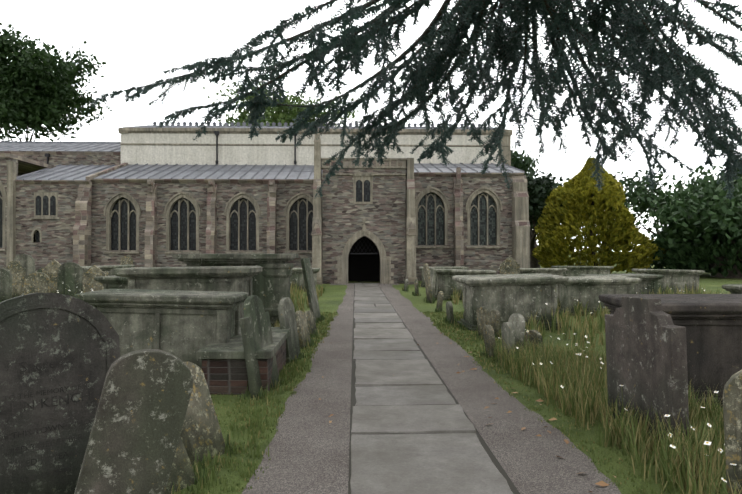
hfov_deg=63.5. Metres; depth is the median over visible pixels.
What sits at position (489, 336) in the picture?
gravestone
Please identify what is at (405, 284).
gravestone
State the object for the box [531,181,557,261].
tree
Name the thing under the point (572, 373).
long grass
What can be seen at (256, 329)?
gravestone
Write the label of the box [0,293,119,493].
headstone
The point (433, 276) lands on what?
gravestone
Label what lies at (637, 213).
tree
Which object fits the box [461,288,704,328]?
daisies
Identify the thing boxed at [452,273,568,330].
chest tomb
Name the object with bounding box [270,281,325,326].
tall grass
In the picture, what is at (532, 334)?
gravestone
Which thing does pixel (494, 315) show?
gravestone
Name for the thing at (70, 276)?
headstone
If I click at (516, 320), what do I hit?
gravestone
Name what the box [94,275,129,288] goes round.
chest tomb
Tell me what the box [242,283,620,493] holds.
path gravel
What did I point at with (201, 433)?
headstone
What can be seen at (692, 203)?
beech tree
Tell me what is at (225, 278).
chest tomb
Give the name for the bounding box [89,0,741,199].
cedar boughs
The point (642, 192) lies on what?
tree
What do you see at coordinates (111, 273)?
headstone
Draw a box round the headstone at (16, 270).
[3,261,25,297]
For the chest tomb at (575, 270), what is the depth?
28.80 m
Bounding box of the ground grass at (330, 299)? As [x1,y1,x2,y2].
[81,252,741,493]
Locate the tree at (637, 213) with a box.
[594,188,682,236]
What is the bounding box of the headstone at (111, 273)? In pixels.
[108,268,115,275]
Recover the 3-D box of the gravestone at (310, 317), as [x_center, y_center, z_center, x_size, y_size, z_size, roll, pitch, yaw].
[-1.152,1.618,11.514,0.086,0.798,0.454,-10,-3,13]
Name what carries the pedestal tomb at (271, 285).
on the ground grass at (330, 299)
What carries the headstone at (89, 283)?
on the ground grass at (330, 299)
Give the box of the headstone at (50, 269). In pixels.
[42,259,60,292]
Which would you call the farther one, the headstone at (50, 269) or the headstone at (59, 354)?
the headstone at (50, 269)
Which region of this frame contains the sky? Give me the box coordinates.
[0,0,741,251]
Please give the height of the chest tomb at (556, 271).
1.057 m
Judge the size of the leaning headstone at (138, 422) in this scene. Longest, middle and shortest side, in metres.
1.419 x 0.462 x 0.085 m
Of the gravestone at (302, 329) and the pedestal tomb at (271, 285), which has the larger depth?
the pedestal tomb at (271, 285)
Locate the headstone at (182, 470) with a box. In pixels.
[165,437,197,493]
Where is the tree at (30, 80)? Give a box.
[0,20,112,141]
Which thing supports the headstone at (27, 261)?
on the ground grass at (330, 299)
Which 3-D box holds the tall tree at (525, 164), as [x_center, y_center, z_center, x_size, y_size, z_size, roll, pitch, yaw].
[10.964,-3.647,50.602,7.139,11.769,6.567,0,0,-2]
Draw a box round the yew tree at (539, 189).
[526,168,577,267]
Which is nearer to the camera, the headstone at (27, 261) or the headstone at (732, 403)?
the headstone at (732, 403)
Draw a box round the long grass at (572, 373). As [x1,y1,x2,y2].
[492,335,741,493]
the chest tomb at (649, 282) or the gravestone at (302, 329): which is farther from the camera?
the chest tomb at (649, 282)
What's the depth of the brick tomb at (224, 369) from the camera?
6.85 m
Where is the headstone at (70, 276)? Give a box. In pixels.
[57,262,81,296]
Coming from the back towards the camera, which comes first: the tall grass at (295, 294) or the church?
the church
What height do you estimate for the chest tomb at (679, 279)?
1.103 m
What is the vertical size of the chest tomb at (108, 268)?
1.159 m
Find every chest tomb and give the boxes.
[74,289,248,368]
[81,265,134,272]
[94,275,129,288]
[114,266,261,326]
[290,268,319,290]
[419,266,467,286]
[434,269,495,299]
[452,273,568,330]
[498,268,567,275]
[551,266,613,275]
[556,275,641,315]
[579,274,663,293]
[599,294,741,411]
[632,269,704,293]
[722,284,741,293]
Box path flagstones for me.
[348,283,519,493]
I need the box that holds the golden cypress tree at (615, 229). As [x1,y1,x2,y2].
[532,157,666,273]
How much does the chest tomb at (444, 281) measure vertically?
1.153 m
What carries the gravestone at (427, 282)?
on the ground grass at (330, 299)
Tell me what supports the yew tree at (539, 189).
on the ground grass at (330, 299)
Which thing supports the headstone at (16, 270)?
on the ground grass at (330, 299)
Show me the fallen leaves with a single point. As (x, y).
(601, 483)
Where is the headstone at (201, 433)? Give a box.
[180,362,225,464]
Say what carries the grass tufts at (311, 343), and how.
on the ground grass at (330, 299)
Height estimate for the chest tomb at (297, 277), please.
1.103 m
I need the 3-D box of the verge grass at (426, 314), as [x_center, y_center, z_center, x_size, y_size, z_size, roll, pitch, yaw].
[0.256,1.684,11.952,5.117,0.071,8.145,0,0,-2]
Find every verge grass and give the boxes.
[174,374,685,493]
[282,310,513,374]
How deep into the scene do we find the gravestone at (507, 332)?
8.50 m
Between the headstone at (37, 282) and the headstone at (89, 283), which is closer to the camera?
the headstone at (37, 282)
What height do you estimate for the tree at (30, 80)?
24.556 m
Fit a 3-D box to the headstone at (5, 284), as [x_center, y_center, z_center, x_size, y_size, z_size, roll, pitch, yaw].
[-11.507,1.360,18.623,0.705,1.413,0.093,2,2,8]
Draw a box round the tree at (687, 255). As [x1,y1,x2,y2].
[644,159,741,276]
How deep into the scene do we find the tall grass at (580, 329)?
12.04 m
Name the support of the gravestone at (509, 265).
on the ground grass at (330, 299)
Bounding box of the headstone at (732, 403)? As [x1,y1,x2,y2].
[723,370,741,493]
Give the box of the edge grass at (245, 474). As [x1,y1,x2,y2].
[192,359,308,493]
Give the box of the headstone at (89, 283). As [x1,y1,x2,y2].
[82,265,105,292]
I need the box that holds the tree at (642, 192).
[566,164,679,250]
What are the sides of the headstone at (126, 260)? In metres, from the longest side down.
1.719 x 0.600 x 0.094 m
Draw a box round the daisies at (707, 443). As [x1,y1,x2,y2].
[498,329,736,493]
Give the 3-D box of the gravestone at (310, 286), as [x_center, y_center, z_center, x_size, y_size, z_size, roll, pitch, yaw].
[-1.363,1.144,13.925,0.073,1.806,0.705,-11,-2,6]
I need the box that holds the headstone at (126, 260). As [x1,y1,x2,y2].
[120,256,132,264]
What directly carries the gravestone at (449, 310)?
on the ground grass at (330, 299)
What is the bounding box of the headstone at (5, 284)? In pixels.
[0,268,11,301]
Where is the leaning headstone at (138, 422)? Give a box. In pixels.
[74,349,192,493]
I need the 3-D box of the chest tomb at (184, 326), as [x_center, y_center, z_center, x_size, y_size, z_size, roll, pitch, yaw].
[-2.675,1.217,7.827,1.958,1.257,1.052,1,-1,-2]
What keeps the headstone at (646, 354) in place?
on the ground grass at (330, 299)
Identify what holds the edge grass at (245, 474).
on the ground grass at (330, 299)
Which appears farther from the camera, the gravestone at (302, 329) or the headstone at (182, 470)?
the gravestone at (302, 329)
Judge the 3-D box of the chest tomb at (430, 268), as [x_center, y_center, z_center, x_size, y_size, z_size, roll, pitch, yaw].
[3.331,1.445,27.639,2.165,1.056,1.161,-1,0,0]
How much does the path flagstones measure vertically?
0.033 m
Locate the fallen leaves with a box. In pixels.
[319,333,703,493]
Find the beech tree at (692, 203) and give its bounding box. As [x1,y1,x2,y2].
[625,165,741,278]
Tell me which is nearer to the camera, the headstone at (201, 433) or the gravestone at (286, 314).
the headstone at (201, 433)
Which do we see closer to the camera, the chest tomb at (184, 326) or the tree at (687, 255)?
the chest tomb at (184, 326)
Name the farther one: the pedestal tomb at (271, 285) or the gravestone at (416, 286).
the gravestone at (416, 286)
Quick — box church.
[0,121,529,284]
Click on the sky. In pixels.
(138, 40)
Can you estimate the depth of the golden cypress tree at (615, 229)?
39.28 m
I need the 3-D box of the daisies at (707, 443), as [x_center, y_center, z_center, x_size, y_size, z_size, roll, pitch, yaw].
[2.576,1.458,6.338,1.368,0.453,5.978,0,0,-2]
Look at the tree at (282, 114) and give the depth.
65.18 m
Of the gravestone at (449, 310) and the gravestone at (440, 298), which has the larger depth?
the gravestone at (440, 298)
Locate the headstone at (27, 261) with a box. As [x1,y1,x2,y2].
[14,254,34,277]
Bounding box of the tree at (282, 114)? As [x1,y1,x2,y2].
[203,77,358,125]
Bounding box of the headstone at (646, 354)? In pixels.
[605,295,689,447]
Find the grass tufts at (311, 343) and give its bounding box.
[0,281,721,493]
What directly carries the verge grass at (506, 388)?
on the ground grass at (330, 299)
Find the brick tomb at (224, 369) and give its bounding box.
[196,327,291,394]
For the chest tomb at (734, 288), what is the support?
on the ground grass at (330, 299)
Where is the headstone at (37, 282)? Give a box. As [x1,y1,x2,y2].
[24,272,49,294]
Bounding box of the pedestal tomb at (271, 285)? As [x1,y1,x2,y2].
[172,254,297,326]
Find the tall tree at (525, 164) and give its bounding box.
[511,145,544,177]
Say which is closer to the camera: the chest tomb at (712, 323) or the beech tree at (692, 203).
the chest tomb at (712, 323)
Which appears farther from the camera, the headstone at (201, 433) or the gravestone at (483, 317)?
the gravestone at (483, 317)
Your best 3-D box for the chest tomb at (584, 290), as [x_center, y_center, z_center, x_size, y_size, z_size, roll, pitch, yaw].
[5.848,1.343,15.688,1.966,1.106,1.162,-1,1,-2]

